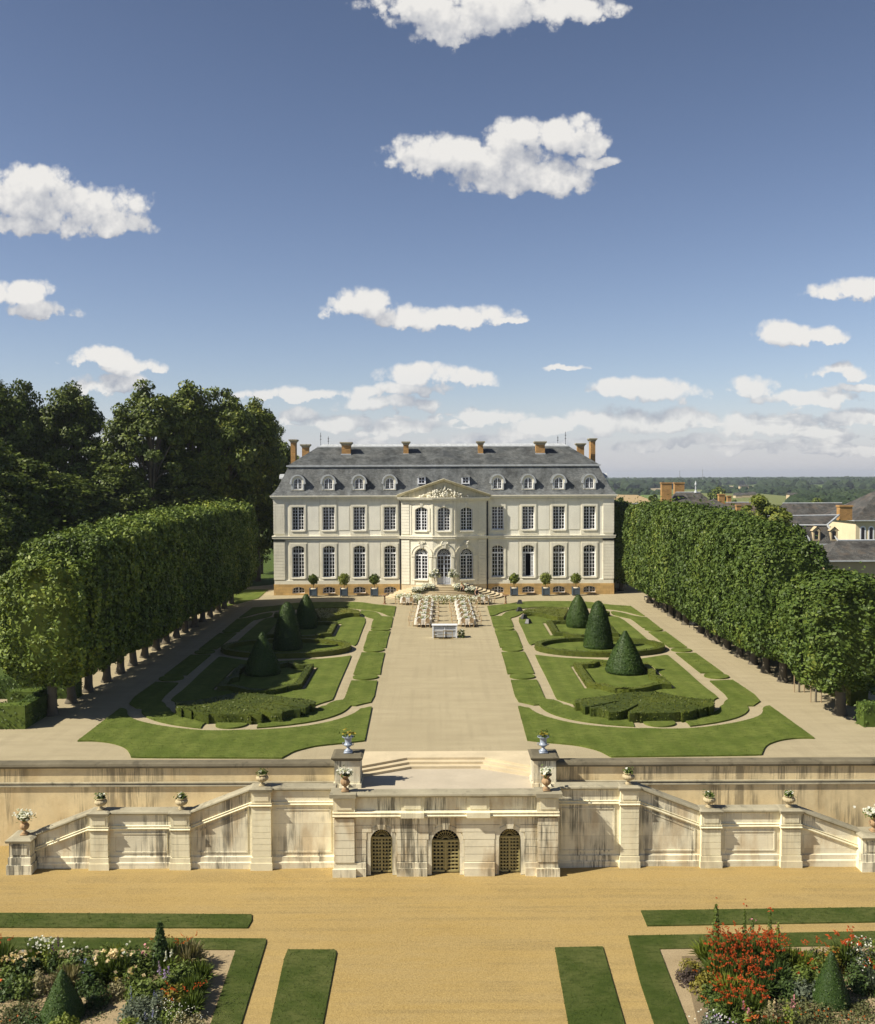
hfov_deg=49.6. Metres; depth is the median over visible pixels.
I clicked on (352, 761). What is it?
pedestal
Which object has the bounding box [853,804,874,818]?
potted flowers
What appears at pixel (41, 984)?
perennial
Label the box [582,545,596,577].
window
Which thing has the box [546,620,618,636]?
box hedge
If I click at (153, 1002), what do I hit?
perennial
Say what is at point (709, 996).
perennial
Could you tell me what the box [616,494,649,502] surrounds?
field
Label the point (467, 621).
tablecloth
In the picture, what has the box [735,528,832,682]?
lime tree
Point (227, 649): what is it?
box hedge
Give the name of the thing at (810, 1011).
perennial
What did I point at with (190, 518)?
lime tree
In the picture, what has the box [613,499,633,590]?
lime tree
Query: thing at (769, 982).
perennial
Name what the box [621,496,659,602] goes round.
lime tree
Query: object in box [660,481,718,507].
house
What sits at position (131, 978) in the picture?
perennial
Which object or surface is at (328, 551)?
window
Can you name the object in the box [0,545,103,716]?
lime tree
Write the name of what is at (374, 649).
lawn
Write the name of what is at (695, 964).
perennial
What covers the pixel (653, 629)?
lawn
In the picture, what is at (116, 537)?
lime tree
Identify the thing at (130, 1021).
perennial
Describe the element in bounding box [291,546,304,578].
window
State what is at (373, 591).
planter
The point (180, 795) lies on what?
potted flowers
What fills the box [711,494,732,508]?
house
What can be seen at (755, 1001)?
perennial
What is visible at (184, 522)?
lime tree
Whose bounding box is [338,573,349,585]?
standard tree
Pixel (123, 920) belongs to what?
lawn
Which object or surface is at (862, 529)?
window
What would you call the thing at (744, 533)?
lime tree
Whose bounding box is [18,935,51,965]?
perennial
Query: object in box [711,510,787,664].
lime tree
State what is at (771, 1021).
perennial
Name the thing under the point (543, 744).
urn
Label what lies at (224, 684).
box hedge
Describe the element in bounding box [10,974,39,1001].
perennial
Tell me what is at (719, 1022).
perennial
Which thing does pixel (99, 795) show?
potted flowers
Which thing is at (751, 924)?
perennial
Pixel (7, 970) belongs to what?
perennial
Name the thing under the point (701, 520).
lime tree
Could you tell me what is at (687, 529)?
lime tree
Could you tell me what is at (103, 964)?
perennial
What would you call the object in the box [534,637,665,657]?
box hedge
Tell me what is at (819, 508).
house
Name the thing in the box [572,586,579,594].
planter
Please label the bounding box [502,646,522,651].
lawn
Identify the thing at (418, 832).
grotto wall
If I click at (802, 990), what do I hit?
perennial
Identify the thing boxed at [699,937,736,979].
perennial
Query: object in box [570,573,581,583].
standard tree
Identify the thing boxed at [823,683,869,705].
hedge wall
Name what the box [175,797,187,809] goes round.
urn
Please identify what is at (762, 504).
pale tree
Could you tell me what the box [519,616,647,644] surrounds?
lawn
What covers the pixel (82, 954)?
perennial
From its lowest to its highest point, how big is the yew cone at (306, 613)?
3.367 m
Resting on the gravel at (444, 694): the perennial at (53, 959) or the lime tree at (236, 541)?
the lime tree at (236, 541)
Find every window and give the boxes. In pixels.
[291,507,304,531]
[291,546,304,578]
[293,587,304,592]
[322,507,335,530]
[322,546,335,578]
[323,587,334,592]
[352,507,365,530]
[353,546,366,578]
[354,587,365,592]
[383,507,396,530]
[383,545,396,577]
[384,586,395,592]
[413,548,427,580]
[414,507,427,531]
[437,507,450,531]
[460,507,473,531]
[460,548,474,580]
[491,506,504,530]
[491,545,504,577]
[492,586,503,591]
[521,506,534,530]
[521,545,534,577]
[522,586,533,591]
[552,506,565,530]
[552,545,565,577]
[553,586,564,591]
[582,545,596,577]
[583,506,596,529]
[583,586,594,591]
[860,526,865,538]
[868,526,873,538]
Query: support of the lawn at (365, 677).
on the gravel at (444, 694)
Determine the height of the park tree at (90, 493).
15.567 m
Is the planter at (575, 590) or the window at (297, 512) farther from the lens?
the window at (297, 512)
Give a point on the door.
(443, 555)
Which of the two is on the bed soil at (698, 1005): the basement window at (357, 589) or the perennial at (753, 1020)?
the perennial at (753, 1020)
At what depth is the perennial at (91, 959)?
34.14 m
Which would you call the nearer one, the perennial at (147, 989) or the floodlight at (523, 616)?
the perennial at (147, 989)
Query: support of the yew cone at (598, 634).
on the lawn at (572, 645)
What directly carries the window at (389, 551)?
in the chateau
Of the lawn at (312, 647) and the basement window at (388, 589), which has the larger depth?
the basement window at (388, 589)
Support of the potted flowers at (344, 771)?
in the urn at (345, 781)
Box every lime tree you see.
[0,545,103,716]
[13,525,125,703]
[47,518,138,692]
[63,514,153,682]
[86,515,166,673]
[96,512,176,665]
[114,506,185,657]
[125,507,196,650]
[135,505,204,644]
[144,500,212,638]
[159,493,220,632]
[168,499,228,627]
[180,497,234,621]
[190,499,241,617]
[198,497,252,608]
[201,501,248,612]
[210,497,259,603]
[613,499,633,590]
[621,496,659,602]
[628,497,665,607]
[635,492,689,612]
[639,490,697,616]
[646,497,702,620]
[653,496,704,624]
[664,490,728,633]
[672,501,734,637]
[679,498,748,643]
[687,495,761,649]
[698,510,773,656]
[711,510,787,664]
[721,505,808,673]
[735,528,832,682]
[779,561,874,716]
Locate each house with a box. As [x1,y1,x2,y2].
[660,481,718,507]
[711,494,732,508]
[725,496,756,514]
[767,505,852,546]
[779,502,842,514]
[810,539,874,576]
[822,491,874,539]
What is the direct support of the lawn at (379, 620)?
on the gravel at (444, 694)
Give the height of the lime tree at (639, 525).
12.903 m
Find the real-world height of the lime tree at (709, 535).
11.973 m
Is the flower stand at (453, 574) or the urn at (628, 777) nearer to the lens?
the urn at (628, 777)
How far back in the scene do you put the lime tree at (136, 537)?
66.83 m
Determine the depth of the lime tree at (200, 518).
85.35 m
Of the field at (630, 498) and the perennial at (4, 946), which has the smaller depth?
the perennial at (4, 946)
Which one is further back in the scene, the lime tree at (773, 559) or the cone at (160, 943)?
the lime tree at (773, 559)
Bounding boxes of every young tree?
[764,575,804,692]
[779,570,821,702]
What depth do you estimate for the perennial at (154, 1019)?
30.22 m
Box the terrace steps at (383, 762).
[362,751,530,776]
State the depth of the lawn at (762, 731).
52.39 m
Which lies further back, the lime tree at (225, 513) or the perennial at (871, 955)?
the lime tree at (225, 513)
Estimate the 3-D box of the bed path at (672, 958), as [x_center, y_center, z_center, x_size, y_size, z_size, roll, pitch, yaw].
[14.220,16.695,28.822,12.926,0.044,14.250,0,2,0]
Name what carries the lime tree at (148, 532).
on the gravel at (444, 694)
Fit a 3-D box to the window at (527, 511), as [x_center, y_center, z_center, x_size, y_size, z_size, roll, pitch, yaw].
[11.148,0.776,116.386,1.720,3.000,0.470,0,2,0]
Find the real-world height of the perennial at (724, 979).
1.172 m
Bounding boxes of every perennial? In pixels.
[0,935,22,966]
[0,952,27,979]
[0,972,25,1002]
[0,994,45,1023]
[0,1007,40,1023]
[6,1007,44,1023]
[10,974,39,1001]
[12,949,41,979]
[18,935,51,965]
[28,967,54,995]
[35,936,63,971]
[43,937,61,974]
[47,963,82,985]
[54,942,86,976]
[61,944,94,971]
[75,956,109,997]
[79,999,116,1023]
[83,943,109,970]
[86,948,125,983]
[97,941,133,960]
[103,948,138,981]
[106,976,129,1001]
[113,986,151,1022]
[115,966,146,999]
[118,940,144,975]
[119,1016,141,1023]
[124,971,160,1008]
[134,940,155,977]
[134,989,169,1023]
[136,1010,161,1023]
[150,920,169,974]
[150,937,189,964]
[152,949,178,975]
[152,962,173,1001]
[153,999,188,1023]
[158,955,197,988]
[158,981,189,1015]
[166,930,208,967]
[166,1006,207,1023]
[169,970,212,996]
[169,982,207,1015]
[185,959,216,979]
[193,945,213,966]
[677,958,701,976]
[688,937,716,962]
[689,1009,726,1023]
[696,969,729,1008]
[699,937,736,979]
[699,992,737,1023]
[704,1014,733,1023]
[705,922,743,959]
[706,962,750,992]
[709,972,752,1016]
[710,897,721,940]
[715,947,759,977]
[717,920,761,963]
[727,1003,758,1023]
[731,939,777,976]
[731,957,769,996]
[731,974,775,1018]
[736,925,777,963]
[741,899,747,942]
[742,1000,760,1023]
[748,917,756,944]
[749,955,781,996]
[751,998,784,1022]
[754,928,791,967]
[755,948,796,984]
[757,1012,789,1023]
[766,907,773,942]
[770,975,802,1004]
[770,989,868,1023]
[775,922,781,947]
[776,1002,849,1023]
[777,994,801,1023]
[780,943,808,969]
[784,948,821,970]
[787,977,813,1003]
[789,958,816,986]
[801,936,826,966]
[802,979,815,1001]
[808,962,823,984]
[813,937,850,975]
[819,982,874,1023]
[819,1007,873,1023]
[824,925,865,968]
[843,957,874,998]
[846,935,874,974]
[858,936,874,970]
[859,957,874,991]
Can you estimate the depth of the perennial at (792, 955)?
33.89 m
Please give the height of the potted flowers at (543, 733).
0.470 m
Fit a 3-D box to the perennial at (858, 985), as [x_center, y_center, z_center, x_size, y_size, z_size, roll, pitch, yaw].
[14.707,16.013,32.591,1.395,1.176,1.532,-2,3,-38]
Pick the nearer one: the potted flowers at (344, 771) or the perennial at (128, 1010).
the perennial at (128, 1010)
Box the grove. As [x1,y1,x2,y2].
[611,487,659,495]
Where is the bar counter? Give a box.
[432,624,457,637]
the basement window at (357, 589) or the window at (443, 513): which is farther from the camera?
the basement window at (357, 589)
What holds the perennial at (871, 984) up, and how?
on the bed soil at (698, 1005)
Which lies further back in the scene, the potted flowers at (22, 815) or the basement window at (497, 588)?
the basement window at (497, 588)
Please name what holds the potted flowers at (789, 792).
in the urn at (788, 800)
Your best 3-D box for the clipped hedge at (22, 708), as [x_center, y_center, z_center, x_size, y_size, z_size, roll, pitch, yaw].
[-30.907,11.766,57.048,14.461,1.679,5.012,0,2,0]
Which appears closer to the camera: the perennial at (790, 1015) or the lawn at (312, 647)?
the perennial at (790, 1015)
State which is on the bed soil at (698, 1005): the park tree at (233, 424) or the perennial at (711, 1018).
the perennial at (711, 1018)
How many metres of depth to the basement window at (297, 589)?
116.83 m
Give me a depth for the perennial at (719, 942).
34.15 m
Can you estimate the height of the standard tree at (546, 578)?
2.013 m
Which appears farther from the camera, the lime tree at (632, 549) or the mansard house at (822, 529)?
the mansard house at (822, 529)
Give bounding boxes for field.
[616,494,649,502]
[640,495,659,498]
[672,489,785,505]
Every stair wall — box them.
[4,783,336,874]
[554,782,874,871]
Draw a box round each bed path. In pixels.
[0,950,234,1023]
[660,946,874,1023]
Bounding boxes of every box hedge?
[217,661,313,694]
[220,637,351,658]
[266,620,337,637]
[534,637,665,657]
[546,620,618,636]
[573,660,671,692]
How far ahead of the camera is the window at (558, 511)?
116.54 m
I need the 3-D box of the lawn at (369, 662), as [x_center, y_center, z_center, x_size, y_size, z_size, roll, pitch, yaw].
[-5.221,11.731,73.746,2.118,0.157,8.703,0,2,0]
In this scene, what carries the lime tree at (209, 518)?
on the gravel at (444, 694)
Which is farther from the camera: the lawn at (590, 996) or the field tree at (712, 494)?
the field tree at (712, 494)
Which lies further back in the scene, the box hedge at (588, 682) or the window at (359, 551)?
the window at (359, 551)
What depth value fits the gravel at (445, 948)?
38.46 m
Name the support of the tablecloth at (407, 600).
on the dining table
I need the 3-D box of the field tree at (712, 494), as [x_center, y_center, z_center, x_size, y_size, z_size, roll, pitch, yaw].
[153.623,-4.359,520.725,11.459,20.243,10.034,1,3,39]
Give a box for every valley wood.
[700,484,850,495]
[784,487,874,504]
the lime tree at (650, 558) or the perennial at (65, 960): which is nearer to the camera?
the perennial at (65, 960)
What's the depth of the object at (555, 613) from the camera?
97.70 m
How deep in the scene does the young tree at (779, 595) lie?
63.31 m
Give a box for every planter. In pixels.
[309,587,317,596]
[340,587,347,596]
[370,587,377,596]
[510,586,517,595]
[542,586,549,595]
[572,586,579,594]
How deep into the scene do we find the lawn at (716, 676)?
68.23 m
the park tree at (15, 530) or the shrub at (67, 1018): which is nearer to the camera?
the shrub at (67, 1018)
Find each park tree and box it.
[0,379,35,463]
[0,437,20,516]
[0,451,88,595]
[0,497,41,628]
[10,378,62,538]
[33,473,131,537]
[34,380,113,496]
[61,446,149,519]
[99,379,188,512]
[136,448,232,509]
[146,379,222,505]
[186,386,266,538]
[212,468,272,547]
[234,396,286,581]
[252,488,273,573]
[260,426,290,553]
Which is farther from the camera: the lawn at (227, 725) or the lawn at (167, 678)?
the lawn at (167, 678)
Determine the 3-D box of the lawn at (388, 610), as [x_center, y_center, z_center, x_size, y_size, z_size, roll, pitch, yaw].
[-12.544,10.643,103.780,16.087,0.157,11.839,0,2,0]
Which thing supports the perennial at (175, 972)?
on the bed soil at (45, 974)
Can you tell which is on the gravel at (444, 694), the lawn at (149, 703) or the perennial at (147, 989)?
the lawn at (149, 703)
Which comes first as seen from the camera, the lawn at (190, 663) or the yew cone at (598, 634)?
the lawn at (190, 663)
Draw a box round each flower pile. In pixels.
[411,586,423,592]
[421,583,434,590]
[453,583,466,590]
[464,586,475,592]
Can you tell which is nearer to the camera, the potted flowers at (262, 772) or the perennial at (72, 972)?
the perennial at (72, 972)
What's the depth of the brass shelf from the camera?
84.50 m
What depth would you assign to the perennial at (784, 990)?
32.17 m
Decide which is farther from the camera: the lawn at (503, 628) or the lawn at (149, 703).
the lawn at (503, 628)
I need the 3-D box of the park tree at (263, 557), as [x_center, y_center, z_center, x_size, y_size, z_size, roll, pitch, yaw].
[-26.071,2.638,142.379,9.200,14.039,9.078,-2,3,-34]
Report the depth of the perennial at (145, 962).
33.92 m
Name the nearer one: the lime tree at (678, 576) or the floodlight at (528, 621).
the lime tree at (678, 576)
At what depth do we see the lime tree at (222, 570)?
91.61 m
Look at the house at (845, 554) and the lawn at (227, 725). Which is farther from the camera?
the house at (845, 554)
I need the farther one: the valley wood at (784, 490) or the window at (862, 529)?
the valley wood at (784, 490)
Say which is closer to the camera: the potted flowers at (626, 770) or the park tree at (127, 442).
the potted flowers at (626, 770)
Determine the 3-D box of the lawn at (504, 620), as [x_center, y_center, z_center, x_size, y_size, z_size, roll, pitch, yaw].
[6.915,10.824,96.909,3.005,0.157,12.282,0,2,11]
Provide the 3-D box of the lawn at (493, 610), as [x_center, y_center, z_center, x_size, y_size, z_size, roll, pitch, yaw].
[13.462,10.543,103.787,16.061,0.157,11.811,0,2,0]
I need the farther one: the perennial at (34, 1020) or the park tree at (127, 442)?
the park tree at (127, 442)
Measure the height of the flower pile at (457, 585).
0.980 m
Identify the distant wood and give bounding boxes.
[606,476,874,489]
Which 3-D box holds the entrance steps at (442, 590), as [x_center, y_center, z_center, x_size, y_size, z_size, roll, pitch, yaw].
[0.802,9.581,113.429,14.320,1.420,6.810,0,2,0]
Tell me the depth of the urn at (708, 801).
43.03 m
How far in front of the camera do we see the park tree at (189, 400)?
123.83 m
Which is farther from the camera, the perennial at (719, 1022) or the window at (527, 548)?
the window at (527, 548)
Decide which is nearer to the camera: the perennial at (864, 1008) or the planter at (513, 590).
the perennial at (864, 1008)
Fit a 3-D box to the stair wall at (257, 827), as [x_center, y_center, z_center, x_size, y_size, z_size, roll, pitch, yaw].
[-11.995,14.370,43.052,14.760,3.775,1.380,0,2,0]
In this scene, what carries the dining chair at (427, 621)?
on the gravel at (444, 694)
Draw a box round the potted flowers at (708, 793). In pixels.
[702,789,714,798]
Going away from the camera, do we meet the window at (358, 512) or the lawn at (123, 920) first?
the lawn at (123, 920)
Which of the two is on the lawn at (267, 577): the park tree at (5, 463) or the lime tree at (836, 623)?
the park tree at (5, 463)
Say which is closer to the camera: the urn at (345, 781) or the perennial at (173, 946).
the perennial at (173, 946)
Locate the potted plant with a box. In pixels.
[457,629,464,637]
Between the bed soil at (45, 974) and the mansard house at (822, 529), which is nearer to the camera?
the bed soil at (45, 974)
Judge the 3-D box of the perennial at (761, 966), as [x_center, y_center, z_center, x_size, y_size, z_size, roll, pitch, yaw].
[11.042,15.872,33.144,1.685,1.311,1.708,1,2,25]
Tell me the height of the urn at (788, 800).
0.546 m
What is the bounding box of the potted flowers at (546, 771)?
[540,764,553,778]
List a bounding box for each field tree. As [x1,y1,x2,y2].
[648,494,659,501]
[706,486,725,500]
[808,498,822,502]
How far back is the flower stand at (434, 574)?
113.48 m
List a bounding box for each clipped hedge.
[0,674,83,698]
[0,687,58,729]
[853,699,874,726]
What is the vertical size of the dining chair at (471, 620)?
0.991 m
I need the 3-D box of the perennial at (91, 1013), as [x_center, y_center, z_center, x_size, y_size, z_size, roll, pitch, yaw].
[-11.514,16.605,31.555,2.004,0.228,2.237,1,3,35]
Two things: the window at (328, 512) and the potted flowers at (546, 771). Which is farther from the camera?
the window at (328, 512)
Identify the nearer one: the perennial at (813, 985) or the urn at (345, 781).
the perennial at (813, 985)
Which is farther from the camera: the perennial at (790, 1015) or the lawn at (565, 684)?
the lawn at (565, 684)
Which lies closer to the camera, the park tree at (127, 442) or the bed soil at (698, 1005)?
the bed soil at (698, 1005)
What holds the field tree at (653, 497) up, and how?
on the ground at (269, 564)
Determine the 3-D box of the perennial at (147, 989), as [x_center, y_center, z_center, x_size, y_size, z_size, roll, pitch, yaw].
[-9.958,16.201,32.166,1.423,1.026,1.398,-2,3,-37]
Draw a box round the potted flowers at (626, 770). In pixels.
[623,766,633,774]
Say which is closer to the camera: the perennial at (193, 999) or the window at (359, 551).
the perennial at (193, 999)
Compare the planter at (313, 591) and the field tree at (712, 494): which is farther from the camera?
the field tree at (712, 494)
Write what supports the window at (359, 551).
in the chateau
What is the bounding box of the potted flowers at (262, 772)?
[256,768,268,775]
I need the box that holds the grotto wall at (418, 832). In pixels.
[329,784,562,877]
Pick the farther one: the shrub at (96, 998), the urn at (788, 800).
the urn at (788, 800)
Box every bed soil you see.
[0,957,202,1023]
[682,952,874,1023]
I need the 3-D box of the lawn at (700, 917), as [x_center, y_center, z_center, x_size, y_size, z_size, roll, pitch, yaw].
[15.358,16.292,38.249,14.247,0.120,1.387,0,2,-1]
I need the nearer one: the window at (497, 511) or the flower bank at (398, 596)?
the flower bank at (398, 596)
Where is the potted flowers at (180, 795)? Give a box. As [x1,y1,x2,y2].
[173,792,186,798]
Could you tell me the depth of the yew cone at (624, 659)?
68.82 m
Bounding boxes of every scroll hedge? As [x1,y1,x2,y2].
[175,692,316,724]
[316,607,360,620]
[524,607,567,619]
[573,691,714,722]
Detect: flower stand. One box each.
[428,568,440,585]
[447,569,459,585]
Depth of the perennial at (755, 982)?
32.08 m
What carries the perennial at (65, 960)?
on the bed soil at (45, 974)
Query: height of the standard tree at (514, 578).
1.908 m
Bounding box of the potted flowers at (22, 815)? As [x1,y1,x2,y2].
[11,808,36,822]
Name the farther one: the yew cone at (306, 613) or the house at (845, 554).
the house at (845, 554)
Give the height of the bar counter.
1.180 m
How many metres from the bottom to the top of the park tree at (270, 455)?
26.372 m
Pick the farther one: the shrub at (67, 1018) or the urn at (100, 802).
the urn at (100, 802)
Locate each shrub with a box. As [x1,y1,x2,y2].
[48,1011,80,1023]
[85,978,111,1009]
[674,965,699,986]
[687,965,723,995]
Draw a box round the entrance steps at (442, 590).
[386,584,502,601]
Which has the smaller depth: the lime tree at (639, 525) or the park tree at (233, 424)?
the lime tree at (639, 525)
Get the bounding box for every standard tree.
[307,574,318,587]
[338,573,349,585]
[369,574,379,587]
[509,573,519,583]
[539,572,551,586]
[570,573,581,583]
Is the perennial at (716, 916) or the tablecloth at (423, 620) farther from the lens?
the tablecloth at (423, 620)
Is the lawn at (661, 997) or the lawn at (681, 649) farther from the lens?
the lawn at (681, 649)
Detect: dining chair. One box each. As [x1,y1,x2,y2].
[425,618,429,627]
[469,617,473,626]
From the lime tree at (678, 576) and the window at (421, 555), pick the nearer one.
the lime tree at (678, 576)
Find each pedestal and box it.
[331,749,364,787]
[528,749,559,787]
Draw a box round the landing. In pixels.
[358,769,531,788]
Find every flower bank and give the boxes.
[394,593,422,599]
[409,594,481,604]
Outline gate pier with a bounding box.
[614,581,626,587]
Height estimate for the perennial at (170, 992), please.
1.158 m
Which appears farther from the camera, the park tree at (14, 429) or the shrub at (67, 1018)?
the park tree at (14, 429)
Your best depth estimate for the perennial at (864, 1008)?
31.35 m
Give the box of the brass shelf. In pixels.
[434,630,452,638]
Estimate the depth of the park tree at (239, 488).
128.44 m
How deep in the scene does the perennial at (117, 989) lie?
32.39 m
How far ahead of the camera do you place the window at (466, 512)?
115.30 m
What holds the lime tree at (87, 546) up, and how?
on the gravel at (444, 694)
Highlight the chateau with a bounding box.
[270,432,617,594]
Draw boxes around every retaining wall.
[0,759,333,845]
[556,757,874,826]
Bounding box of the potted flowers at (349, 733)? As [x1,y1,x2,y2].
[339,728,355,736]
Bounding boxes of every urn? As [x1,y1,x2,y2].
[20,819,29,835]
[94,797,106,810]
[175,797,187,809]
[256,773,268,785]
[340,774,350,791]
[342,735,353,753]
[537,735,548,753]
[541,773,551,790]
[622,772,634,784]
[703,795,715,807]
[782,795,795,807]
[869,815,874,831]
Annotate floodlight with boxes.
[520,614,527,618]
[524,619,531,623]
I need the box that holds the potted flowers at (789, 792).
[784,790,794,797]
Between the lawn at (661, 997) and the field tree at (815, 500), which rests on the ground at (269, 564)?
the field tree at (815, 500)
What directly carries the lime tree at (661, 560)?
on the gravel at (444, 694)
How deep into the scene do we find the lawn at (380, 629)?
89.53 m
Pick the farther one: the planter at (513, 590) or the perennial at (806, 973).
the planter at (513, 590)
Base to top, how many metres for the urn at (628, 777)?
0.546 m
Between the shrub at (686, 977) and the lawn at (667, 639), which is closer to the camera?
the shrub at (686, 977)
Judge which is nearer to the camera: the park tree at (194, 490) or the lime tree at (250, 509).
the lime tree at (250, 509)
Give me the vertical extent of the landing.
2.940 m
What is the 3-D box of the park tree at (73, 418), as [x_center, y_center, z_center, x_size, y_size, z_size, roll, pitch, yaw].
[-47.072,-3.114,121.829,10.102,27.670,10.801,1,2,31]
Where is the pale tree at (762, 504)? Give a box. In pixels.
[741,494,792,525]
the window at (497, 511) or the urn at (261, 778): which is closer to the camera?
the urn at (261, 778)
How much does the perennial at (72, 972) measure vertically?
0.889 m
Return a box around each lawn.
[0,569,274,675]
[0,912,251,928]
[0,937,265,1023]
[78,706,371,758]
[129,681,205,728]
[159,675,183,681]
[164,654,210,675]
[171,655,350,705]
[194,649,214,653]
[199,633,236,649]
[212,589,267,609]
[215,722,247,728]
[222,629,239,632]
[226,612,272,629]
[232,643,341,651]
[238,617,364,645]
[239,602,395,617]
[256,680,376,728]
[270,949,336,1023]
[353,652,384,674]
[353,674,377,679]
[360,610,392,627]
[363,631,389,647]
[363,647,383,651]
[371,627,389,630]
[487,601,644,615]
[491,610,522,627]
[494,627,513,629]
[495,630,521,647]
[501,652,533,674]
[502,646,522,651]
[510,673,534,679]
[511,679,633,726]
[518,705,813,757]
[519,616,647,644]
[535,655,717,704]
[545,642,654,650]
[555,946,624,1023]
[611,611,659,627]
[628,931,874,1023]
[641,907,874,926]
[643,721,675,727]
[644,627,662,630]
[648,631,686,647]
[671,648,691,651]
[676,652,722,673]
[685,679,759,726]
[704,673,728,678]
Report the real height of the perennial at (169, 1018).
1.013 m
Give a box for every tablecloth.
[400,597,415,602]
[414,618,432,624]
[415,613,432,618]
[458,618,475,624]
[474,597,489,602]
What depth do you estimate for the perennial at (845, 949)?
34.05 m
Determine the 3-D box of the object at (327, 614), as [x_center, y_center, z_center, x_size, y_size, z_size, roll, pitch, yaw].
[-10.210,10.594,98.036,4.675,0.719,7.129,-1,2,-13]
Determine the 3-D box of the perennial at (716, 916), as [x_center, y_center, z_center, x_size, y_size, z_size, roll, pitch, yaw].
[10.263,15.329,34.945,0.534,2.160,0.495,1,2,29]
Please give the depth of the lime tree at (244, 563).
101.38 m
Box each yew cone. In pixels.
[39,969,85,1023]
[244,632,280,676]
[272,602,302,650]
[296,594,317,628]
[565,594,589,628]
[583,600,613,649]
[605,631,644,675]
[811,951,851,1011]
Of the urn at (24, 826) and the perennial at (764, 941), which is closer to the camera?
the perennial at (764, 941)
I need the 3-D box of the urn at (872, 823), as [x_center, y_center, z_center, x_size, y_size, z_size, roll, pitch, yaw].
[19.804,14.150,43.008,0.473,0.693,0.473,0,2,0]
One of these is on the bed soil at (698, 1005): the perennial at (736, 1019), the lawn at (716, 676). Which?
the perennial at (736, 1019)
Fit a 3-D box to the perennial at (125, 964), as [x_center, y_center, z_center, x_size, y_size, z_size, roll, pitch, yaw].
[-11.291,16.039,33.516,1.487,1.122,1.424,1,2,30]
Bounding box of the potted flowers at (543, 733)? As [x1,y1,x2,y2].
[535,729,550,737]
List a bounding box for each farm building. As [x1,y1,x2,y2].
[733,493,741,497]
[742,493,750,497]
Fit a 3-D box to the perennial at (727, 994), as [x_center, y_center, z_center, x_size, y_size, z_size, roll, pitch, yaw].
[9.729,16.048,31.233,1.469,1.112,1.518,1,3,39]
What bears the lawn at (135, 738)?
on the gravel at (444, 694)
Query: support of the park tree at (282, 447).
on the lawn at (267, 577)
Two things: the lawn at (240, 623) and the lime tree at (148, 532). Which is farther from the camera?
the lawn at (240, 623)
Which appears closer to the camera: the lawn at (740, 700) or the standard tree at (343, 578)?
the lawn at (740, 700)
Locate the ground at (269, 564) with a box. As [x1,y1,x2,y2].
[115,476,874,691]
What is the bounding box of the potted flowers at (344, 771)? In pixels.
[336,764,352,776]
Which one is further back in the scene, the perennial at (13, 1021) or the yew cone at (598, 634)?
the yew cone at (598, 634)
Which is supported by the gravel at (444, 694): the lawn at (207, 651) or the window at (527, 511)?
the lawn at (207, 651)
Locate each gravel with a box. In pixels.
[0,582,874,760]
[0,846,874,1023]
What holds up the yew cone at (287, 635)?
on the lawn at (312, 647)
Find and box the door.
[437,548,450,583]
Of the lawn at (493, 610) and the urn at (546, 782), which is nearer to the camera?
the urn at (546, 782)
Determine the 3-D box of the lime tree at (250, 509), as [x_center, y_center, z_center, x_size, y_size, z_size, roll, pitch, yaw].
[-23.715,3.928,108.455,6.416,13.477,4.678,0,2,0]
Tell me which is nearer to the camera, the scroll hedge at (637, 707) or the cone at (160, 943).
the cone at (160, 943)
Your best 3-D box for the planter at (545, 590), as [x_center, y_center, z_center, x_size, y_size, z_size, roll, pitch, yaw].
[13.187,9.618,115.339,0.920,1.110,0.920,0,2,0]
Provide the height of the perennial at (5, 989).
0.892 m
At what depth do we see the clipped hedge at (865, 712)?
54.55 m
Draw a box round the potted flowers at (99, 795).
[94,792,106,799]
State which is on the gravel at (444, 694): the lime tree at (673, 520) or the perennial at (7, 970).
the lime tree at (673, 520)
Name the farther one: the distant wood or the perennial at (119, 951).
the distant wood
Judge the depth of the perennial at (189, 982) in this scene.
32.27 m
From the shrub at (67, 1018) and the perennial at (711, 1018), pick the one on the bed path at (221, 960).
the shrub at (67, 1018)
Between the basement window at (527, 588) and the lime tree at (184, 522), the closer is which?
the lime tree at (184, 522)
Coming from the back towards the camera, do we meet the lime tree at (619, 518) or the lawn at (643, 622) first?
the lime tree at (619, 518)
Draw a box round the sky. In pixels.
[0,0,874,476]
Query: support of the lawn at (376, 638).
on the gravel at (444, 694)
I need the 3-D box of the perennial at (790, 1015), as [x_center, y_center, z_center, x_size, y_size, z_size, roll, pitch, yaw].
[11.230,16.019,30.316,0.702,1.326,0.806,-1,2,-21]
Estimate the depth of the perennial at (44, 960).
34.27 m
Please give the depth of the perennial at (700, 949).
34.46 m
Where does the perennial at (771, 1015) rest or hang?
on the bed soil at (698, 1005)
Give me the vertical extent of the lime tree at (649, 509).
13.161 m
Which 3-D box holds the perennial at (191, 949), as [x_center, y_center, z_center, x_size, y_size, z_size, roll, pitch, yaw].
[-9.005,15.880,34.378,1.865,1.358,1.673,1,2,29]
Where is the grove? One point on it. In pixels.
(633, 491)
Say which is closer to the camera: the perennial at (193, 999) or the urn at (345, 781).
the perennial at (193, 999)

